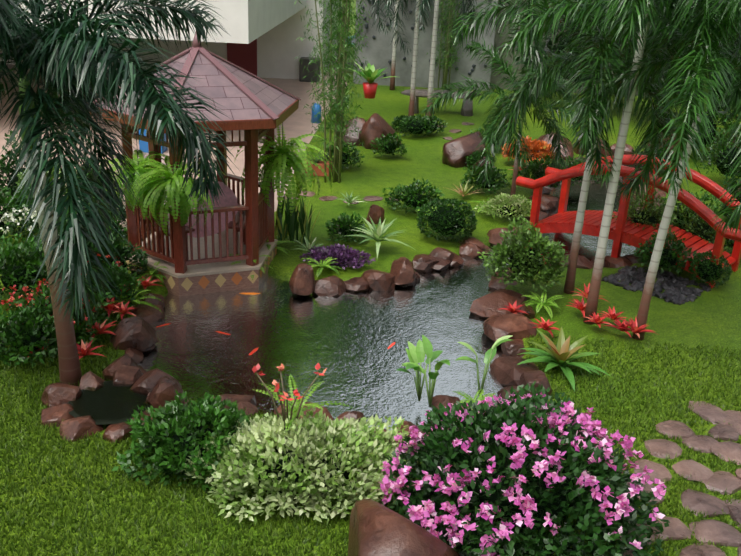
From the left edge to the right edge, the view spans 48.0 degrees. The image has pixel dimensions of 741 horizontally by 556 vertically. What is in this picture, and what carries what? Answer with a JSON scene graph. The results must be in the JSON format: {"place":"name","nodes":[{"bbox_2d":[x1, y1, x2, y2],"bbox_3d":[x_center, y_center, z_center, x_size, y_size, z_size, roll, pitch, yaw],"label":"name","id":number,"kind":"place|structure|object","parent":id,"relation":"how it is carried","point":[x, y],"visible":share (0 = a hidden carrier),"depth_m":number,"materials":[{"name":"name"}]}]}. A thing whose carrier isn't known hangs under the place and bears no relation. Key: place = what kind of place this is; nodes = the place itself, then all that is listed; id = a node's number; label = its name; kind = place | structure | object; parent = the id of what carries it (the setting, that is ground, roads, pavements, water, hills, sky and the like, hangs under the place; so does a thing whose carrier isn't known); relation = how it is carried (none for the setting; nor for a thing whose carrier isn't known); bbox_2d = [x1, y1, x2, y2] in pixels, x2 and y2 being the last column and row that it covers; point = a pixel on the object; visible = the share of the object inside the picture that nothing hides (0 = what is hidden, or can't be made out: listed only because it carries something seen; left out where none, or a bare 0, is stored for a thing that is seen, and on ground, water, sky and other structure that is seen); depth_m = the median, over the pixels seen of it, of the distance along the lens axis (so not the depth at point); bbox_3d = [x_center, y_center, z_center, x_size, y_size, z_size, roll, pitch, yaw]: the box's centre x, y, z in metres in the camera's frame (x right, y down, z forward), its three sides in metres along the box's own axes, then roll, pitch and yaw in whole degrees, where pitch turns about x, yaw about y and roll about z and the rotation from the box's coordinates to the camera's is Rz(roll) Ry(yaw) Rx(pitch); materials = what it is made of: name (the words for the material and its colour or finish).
{"place":"outdoors","nodes":[
{"label":"outdoors","id":0,"kind":"place"},
{"bbox_2d":[71,380,149,419],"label":"basin water","id":1,"kind":"structure","parent":0,"point":[111,394],"depth_m":8.38,"materials":[{"name":"black liquid"}]},
{"bbox_2d":[0,60,346,230],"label":"patio paving","id":2,"kind":"structure","parent":0,"point":[296,123],"depth_m":20.60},
{"bbox_2d":[139,103,320,153],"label":"blue drums","id":3,"kind":"object","parent":2,"relation":"on","point":[143,146],"visible":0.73,"depth_m":18.20,"materials":[{"name":"blue plastic"}]},
{"bbox_2d":[299,57,319,81],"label":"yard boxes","id":4,"kind":"object","parent":2,"relation":"on","point":[313,66],"depth_m":27.50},
{"bbox_2d":[126,245,276,296],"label":"gazebo base tiles","id":5,"kind":"object","parent":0,"point":[203,284],"visible":0.27,"depth_m":11.50,"materials":[{"name":"brown tile"}]},
{"bbox_2d":[125,229,277,277],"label":"gazebo floor","id":6,"kind":"structure","parent":5,"relation":"on","point":[209,268],"depth_m":11.79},
{"bbox_2d":[90,99,298,273],"bbox_3d":[-2.408,-1.446,11.848,2.501,2.144,2.875,5,22,6],"label":"gazebo","id":7,"kind":"object","parent":6,"relation":"on","point":[252,222],"visible":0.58,"depth_m":11.38,"materials":[{"name":"brown wood"}]},
{"bbox_2d":[100,149,168,218],"bbox_3d":[-3.082,-1.286,11.036,1.063,0.842,1.008,-18,30,-41],"label":"hanging fern","id":8,"kind":"object","parent":7,"relation":"attached to","point":[137,170],"visible":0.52,"depth_m":10.78,"materials":[{"name":"green plant"}]},
{"bbox_2d":[127,151,229,233],"bbox_3d":[-2.460,-1.095,10.685,1.223,1.017,1.216,3,22,1],"label":"hanging fern","id":9,"kind":"object","parent":7,"relation":"attached to","point":[173,192],"visible":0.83,"depth_m":10.46,"materials":[{"name":"green plant"}]},
{"bbox_2d":[95,51,298,125],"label":"gazebo roof","id":10,"kind":"structure","parent":7,"relation":"on","point":[217,85],"depth_m":10.79,"materials":[{"name":"brown tile"}]},
{"bbox_2d":[93,33,300,119],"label":"gazebo roof ridges","id":11,"kind":"object","parent":10,"relation":"on","point":[196,47],"visible":0.54,"depth_m":10.96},
{"bbox_2d":[274,123,288,166],"bbox_3d":[-1.260,-2.015,11.937,0.247,0.830,0.260,3,22,1],"label":"hanging cord","id":12,"kind":"object","parent":7,"relation":"attached to","point":[282,143],"visible":0.22,"depth_m":11.95,"materials":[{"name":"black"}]},
{"bbox_2d":[233,124,338,215],"bbox_3d":[-1.247,-1.526,12.125,1.536,1.265,1.602,3,22,1],"label":"hanging fern","id":13,"kind":"object","parent":7,"relation":"attached to","point":[284,173],"visible":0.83,"depth_m":11.84,"materials":[{"name":"green plant"}]},
{"bbox_2d":[185,182,237,237],"bbox_3d":[-2.423,-1.009,12.112,1.000,0.644,0.765,5,22,6],"label":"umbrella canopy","id":14,"kind":"object","parent":6,"relation":"on","point":[228,198],"visible":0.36,"depth_m":11.94,"materials":[{"name":"fabric"}]},
{"bbox_2d":[227,39,256,76],"bbox_3d":[-4.274,-7.756,27.661,1.000,2.100,0.048,3,22,1],"label":"house door","id":15,"kind":"structure","parent":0,"point":[243,56],"depth_m":27.77,"materials":[{"name":"red wood"}]},
{"bbox_2d":[0,0,740,555],"bbox_3d":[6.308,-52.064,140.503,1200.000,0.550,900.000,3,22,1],"label":"lawn","id":16,"kind":"structure","parent":0,"point":[712,318],"depth_m":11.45,"materials":[{"name":"green plant"}]},
{"bbox_2d":[0,164,146,367],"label":"bed shrubs","id":17,"kind":"object","parent":16,"relation":"on","point":[35,314],"visible":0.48,"depth_m":10.26,"materials":[{"name":"green plant"}]},
{"bbox_2d":[0,207,36,233],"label":"white flowers","id":18,"kind":"object","parent":17,"relation":"on","point":[12,217],"visible":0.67,"depth_m":11.59,"materials":[{"name":"white plant"}]},
{"bbox_2d":[15,167,69,209],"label":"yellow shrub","id":19,"kind":"object","parent":17,"relation":"on","point":[20,180],"visible":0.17,"depth_m":12.86,"materials":[{"name":"plant"}]},
{"bbox_2d":[1,254,122,323],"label":"red flowers","id":20,"kind":"object","parent":17,"relation":"on","point":[29,297],"visible":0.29,"depth_m":9.80,"materials":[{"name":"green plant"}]},
{"bbox_2d":[67,382,152,424],"bbox_3d":[-2.613,1.249,8.433,0.858,0.001,0.880,3,22,1],"label":"small pond bed","id":21,"kind":"object","parent":16,"relation":"on","point":[100,421],"visible":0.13,"depth_m":8.20,"materials":[{"name":"black"}]},
{"bbox_2d":[0,0,238,385],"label":"palm","id":22,"kind":"object","parent":16,"relation":"on","point":[57,49],"depth_m":7.11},
{"bbox_2d":[0,0,341,80],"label":"house wall","id":23,"kind":"structure","parent":16,"relation":"on","point":[276,29],"depth_m":27.26,"materials":[{"name":"white paint"}]},
{"bbox_2d":[111,390,257,491],"bbox_3d":[-1.601,1.379,7.601,1.289,0.627,1.298,3,22,1],"label":"green shrub","id":24,"kind":"object","parent":16,"relation":"on","point":[178,418],"visible":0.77,"depth_m":7.36,"materials":[{"name":"green plant"}]},
{"bbox_2d":[266,231,295,254],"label":"ferns","id":25,"kind":"object","parent":16,"relation":"on","point":[279,242],"depth_m":12.54,"materials":[{"name":"green plant"}]},
{"bbox_2d":[252,363,326,429],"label":"flowers","id":26,"kind":"object","parent":16,"relation":"on","point":[285,414],"depth_m":7.40,"materials":[{"name":"red plant"}]},
{"bbox_2d":[181,402,411,524],"bbox_3d":[-0.655,1.539,7.341,2.106,0.620,1.399,3,22,1],"label":"shrub","id":27,"kind":"object","parent":16,"relation":"on","point":[317,437],"visible":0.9,"depth_m":7.07,"materials":[{"name":"green plant"}]},
{"bbox_2d":[274,193,319,244],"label":"snake plant","id":28,"kind":"object","parent":16,"relation":"on","point":[290,225],"visible":0.94,"depth_m":13.01,"materials":[{"name":"green plant"}]},
{"bbox_2d":[34,197,563,413],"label":"ferns","id":29,"kind":"object","parent":16,"relation":"on","point":[324,265],"visible":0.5,"depth_m":11.07,"materials":[{"name":"plant"}]},
{"bbox_2d":[252,374,354,431],"bbox_3d":[-0.624,1.154,7.622,0.986,0.264,0.855,3,22,1],"label":"fern","id":30,"kind":"object","parent":16,"relation":"on","point":[313,405],"visible":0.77,"depth_m":7.72,"materials":[{"name":"plant"}]},
{"bbox_2d":[301,160,331,176],"bbox_3d":[-1.103,-2.246,17.031,0.600,0.250,0.320,3,22,1],"label":"terracotta planter","id":31,"kind":"object","parent":16,"relation":"on","point":[318,171],"visible":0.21,"depth_m":16.89,"materials":[{"name":"orange ceramic"}]},
{"bbox_2d":[306,151,328,164],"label":"planter fern","id":32,"kind":"object","parent":31,"relation":"in","point":[316,159],"visible":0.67,"depth_m":16.91,"materials":[{"name":"green plant"}]},
{"bbox_2d":[291,191,362,252],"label":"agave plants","id":33,"kind":"object","parent":16,"relation":"on","point":[349,199],"visible":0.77,"depth_m":12.70,"materials":[{"name":"green plant"}]},
{"bbox_2d":[315,0,350,182],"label":"bamboo stalks","id":34,"kind":"object","parent":16,"relation":"on","point":[337,159],"visible":0.6,"depth_m":15.97,"materials":[{"name":"green plant"}]},
{"bbox_2d":[294,0,370,148],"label":"bamboo leaves","id":35,"kind":"object","parent":34,"relation":"attached to","point":[333,102],"visible":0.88,"depth_m":15.68,"materials":[{"name":"green plant"}]},
{"bbox_2d":[8,282,658,356],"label":"red bromeliads","id":36,"kind":"object","parent":16,"relation":"on","point":[612,315],"visible":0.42,"depth_m":10.41,"materials":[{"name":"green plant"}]},
{"bbox_2d":[299,244,375,269],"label":"purple plant","id":37,"kind":"object","parent":16,"relation":"on","point":[340,252],"visible":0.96,"depth_m":12.26,"materials":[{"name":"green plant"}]},
{"bbox_2d":[76,163,634,358],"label":"red bromeliads","id":38,"kind":"object","parent":16,"relation":"on","point":[84,350],"visible":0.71,"depth_m":10.37,"materials":[{"name":"red plant"}]},
{"bbox_2d":[0,25,740,528],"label":"shrub","id":39,"kind":"object","parent":16,"relation":"on","point":[346,473],"visible":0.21,"depth_m":11.31,"materials":[{"name":"green plant"}]},
{"bbox_2d":[0,90,740,284],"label":"shrubs","id":40,"kind":"object","parent":16,"relation":"on","point":[430,192],"depth_m":14.03,"materials":[{"name":"green plant"}]},
{"bbox_2d":[363,82,377,98],"bbox_3d":[-0.013,-4.651,20.652,0.380,0.350,0.380,3,22,1],"label":"red pot","id":41,"kind":"object","parent":16,"relation":"on","point":[369,89],"visible":0.97,"depth_m":20.54,"materials":[{"name":"red ceramic"}]},
{"bbox_2d":[348,62,395,83],"bbox_3d":[-0.019,-5.053,20.525,1.091,0.489,1.118,-12,26,-31],"label":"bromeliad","id":42,"kind":"object","parent":41,"relation":"on","point":[372,73],"visible":0.94,"depth_m":20.52,"materials":[{"name":"green plant"}]},
{"bbox_2d":[341,216,414,257],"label":"agave plant","id":43,"kind":"object","parent":16,"relation":"on","point":[378,233],"visible":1,"depth_m":12.87,"materials":[{"name":"green plant"}]},
{"bbox_2d":[41,113,740,555],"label":"rocks","id":44,"kind":"object","parent":16,"relation":"on","point":[377,529],"visible":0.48,"depth_m":9.75,"materials":[{"name":"brown stone"}]},
{"bbox_2d":[367,0,433,89],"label":"palm","id":45,"kind":"object","parent":16,"relation":"on","point":[392,81],"depth_m":26.52,"materials":[{"name":"grey plant"}]},
{"bbox_2d":[392,115,413,130],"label":"shrub","id":46,"kind":"object","parent":16,"relation":"on","point":[397,119],"visible":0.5,"depth_m":21.03,"materials":[{"name":"green plant"}]},
{"bbox_2d":[396,114,434,136],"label":"shrub","id":47,"kind":"object","parent":16,"relation":"on","point":[425,120],"visible":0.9,"depth_m":20.39,"materials":[{"name":"green plant"}]},
{"bbox_2d":[353,0,497,90],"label":"climbing wall","id":48,"kind":"structure","parent":16,"relation":"on","point":[377,53],"depth_m":27.22,"materials":[{"name":"grey concrete"}]},
{"bbox_2d":[361,0,491,76],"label":"climbing holds","id":49,"kind":"object","parent":48,"relation":"attached to","point":[404,58],"visible":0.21,"depth_m":27.24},
{"bbox_2d":[368,0,486,115],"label":"palm","id":50,"kind":"object","parent":16,"relation":"on","point":[413,80],"depth_m":21.44,"materials":[{"name":"plant"}]},
{"bbox_2d":[416,115,447,132],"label":"shrub","id":51,"kind":"object","parent":16,"relation":"on","point":[436,120],"visible":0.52,"depth_m":20.79,"materials":[{"name":"green plant"}]},
{"bbox_2d":[401,89,481,115],"bbox_3d":[1.990,-4.942,23.566,2.324,0.766,0.680,3,22,1],"label":"stone bench","id":52,"kind":"object","parent":16,"relation":"on","point":[466,110],"visible":0.46,"depth_m":23.35,"materials":[{"name":"grey stone"}]},
{"bbox_2d":[386,0,504,116],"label":"palm","id":53,"kind":"object","parent":16,"relation":"on","point":[420,13],"depth_m":21.01,"materials":[{"name":"plant"}]},
{"bbox_2d":[417,198,477,241],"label":"ball shrub","id":54,"kind":"object","parent":16,"relation":"on","point":[471,226],"visible":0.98,"depth_m":13.32,"materials":[{"name":"green plant"}]},
{"bbox_2d":[438,0,459,89],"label":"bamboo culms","id":55,"kind":"object","parent":16,"relation":"on","point":[444,81],"visible":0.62,"depth_m":26.89,"materials":[{"name":"green plant"}]},
{"bbox_2d":[426,0,470,72],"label":"bamboo leaves","id":56,"kind":"object","parent":55,"relation":"attached to","point":[449,36],"visible":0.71,"depth_m":26.55,"materials":[{"name":"green plant"}]},
{"bbox_2d":[397,334,511,406],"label":"aquatic plants","id":57,"kind":"object","parent":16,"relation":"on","point":[420,350],"depth_m":8.77,"materials":[{"name":"green plant"}]},
{"bbox_2d":[443,181,477,196],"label":"agave plant","id":58,"kind":"object","parent":16,"relation":"on","point":[462,192],"visible":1,"depth_m":15.86,"materials":[{"name":"green plant"}]},
{"bbox_2d":[465,151,492,166],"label":"shrub","id":59,"kind":"object","parent":16,"relation":"on","point":[471,158],"visible":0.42,"depth_m":17.91,"materials":[{"name":"green plant"}]},
{"bbox_2d":[474,192,531,219],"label":"white shrub","id":60,"kind":"object","parent":16,"relation":"on","point":[515,201],"visible":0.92,"depth_m":14.57,"materials":[{"name":"plant"}]},
{"bbox_2d":[420,38,599,201],"bbox_3d":[2.521,-2.733,15.161,3.271,3.090,3.096,3,22,1],"label":"palm","id":61,"kind":"object","parent":16,"relation":"on","point":[552,126],"depth_m":15.06,"materials":[{"name":"green plant"}]},
{"bbox_2d":[281,122,740,555],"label":"stepping stones","id":62,"kind":"object","parent":16,"relation":"on","point":[718,531],"visible":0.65,"depth_m":7.79,"materials":[{"name":"stone"}]},
{"bbox_2d":[375,381,669,555],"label":"bougainvillea","id":63,"kind":"object","parent":16,"relation":"on","point":[435,451],"depth_m":6.40,"materials":[{"name":"pink plant"}]},
{"bbox_2d":[477,216,568,292],"bbox_3d":[2.118,-0.330,11.428,1.304,0.985,1.032,3,22,1],"label":"bank shrub","id":64,"kind":"object","parent":16,"relation":"on","point":[532,238],"visible":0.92,"depth_m":11.22,"materials":[{"name":"green plant"}]},
{"bbox_2d":[501,136,554,162],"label":"shrub","id":65,"kind":"object","parent":16,"relation":"on","point":[541,148],"visible":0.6,"depth_m":18.13,"materials":[{"name":"orange plant"}]},
{"bbox_2d":[509,155,574,189],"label":"shrub","id":66,"kind":"object","parent":16,"relation":"on","point":[537,165],"visible":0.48,"depth_m":16.26,"materials":[{"name":"green plant"}]},
{"bbox_2d":[517,326,609,391],"bbox_3d":[2.167,0.938,9.555,0.944,0.494,1.055,-11,26,-30],"label":"bromeliad","id":67,"kind":"object","parent":16,"relation":"on","point":[561,354],"visible":0.98,"depth_m":9.56,"materials":[{"name":"green plant"}]},
{"bbox_2d":[451,0,740,293],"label":"palm","id":68,"kind":"object","parent":16,"relation":"on","point":[600,58],"depth_m":10.65,"materials":[{"name":"green plant"}]},
{"bbox_2d":[489,0,714,96],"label":"perimeter wall","id":69,"kind":"structure","parent":16,"relation":"on","point":[496,79],"depth_m":27.61,"materials":[{"name":"grey concrete"}]},
{"bbox_2d":[494,0,740,339],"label":"palm","id":70,"kind":"object","parent":16,"relation":"on","point":[697,76],"depth_m":8.87,"materials":[{"name":"green plant"}]},
{"bbox_2d":[498,0,740,137],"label":"hedge foliage","id":71,"kind":"object","parent":16,"relation":"on","point":[549,42],"visible":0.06,"depth_m":24.08,"materials":[{"name":"green plant"}]},
{"bbox_2d":[502,0,740,324],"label":"palm","id":72,"kind":"object","parent":16,"relation":"on","point":[694,25],"depth_m":9.51,"materials":[{"name":"plant"}]},
{"bbox_2d":[516,155,740,287],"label":"bridge","id":73,"kind":"structure","parent":16,"relation":"on","point":[621,231],"depth_m":13.06,"materials":[{"name":"red wood"}]},
{"bbox_2d":[601,265,713,304],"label":"pebbles","id":74,"kind":"object","parent":16,"relation":"on","point":[676,289],"visible":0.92,"depth_m":12.19,"materials":[{"name":"grey gravel"}]},
{"bbox_2d":[612,183,730,251],"bbox_3d":[4.838,-0.996,13.381,1.894,1.089,0.896,6,22,8],"label":"shrub","id":75,"kind":"object","parent":16,"relation":"on","point":[650,209],"visible":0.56,"depth_m":13.31,"materials":[{"name":"green plant"}]},
{"bbox_2d":[688,250,732,286],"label":"ball shrub","id":76,"kind":"object","parent":16,"relation":"on","point":[725,267],"visible":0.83,"depth_m":12.09,"materials":[{"name":"green plant"}]},
{"bbox_2d":[137,175,642,434],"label":"pond water","id":77,"kind":"structure","parent":0,"point":[346,339],"depth_m":10.35,"materials":[{"name":"grey liquid"}]},
{"bbox_2d":[239,292,260,294],"bbox_3d":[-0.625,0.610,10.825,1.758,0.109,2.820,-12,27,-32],"label":"koi fish","id":78,"kind":"object","parent":77,"relation":"in","point":[250,293],"visible":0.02,"depth_m":11.54,"materials":[{"name":"orange"}]},
{"bbox_2d":[157,323,394,354],"bbox_3d":[-1.178,0.836,10.209,3.282,0.100,1.128,4,22,3],"label":"koi","id":79,"kind":"object","parent":77,"relation":"in","point":[256,349],"visible":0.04,"depth_m":10.32,"materials":[{"name":"red"}]}
]}

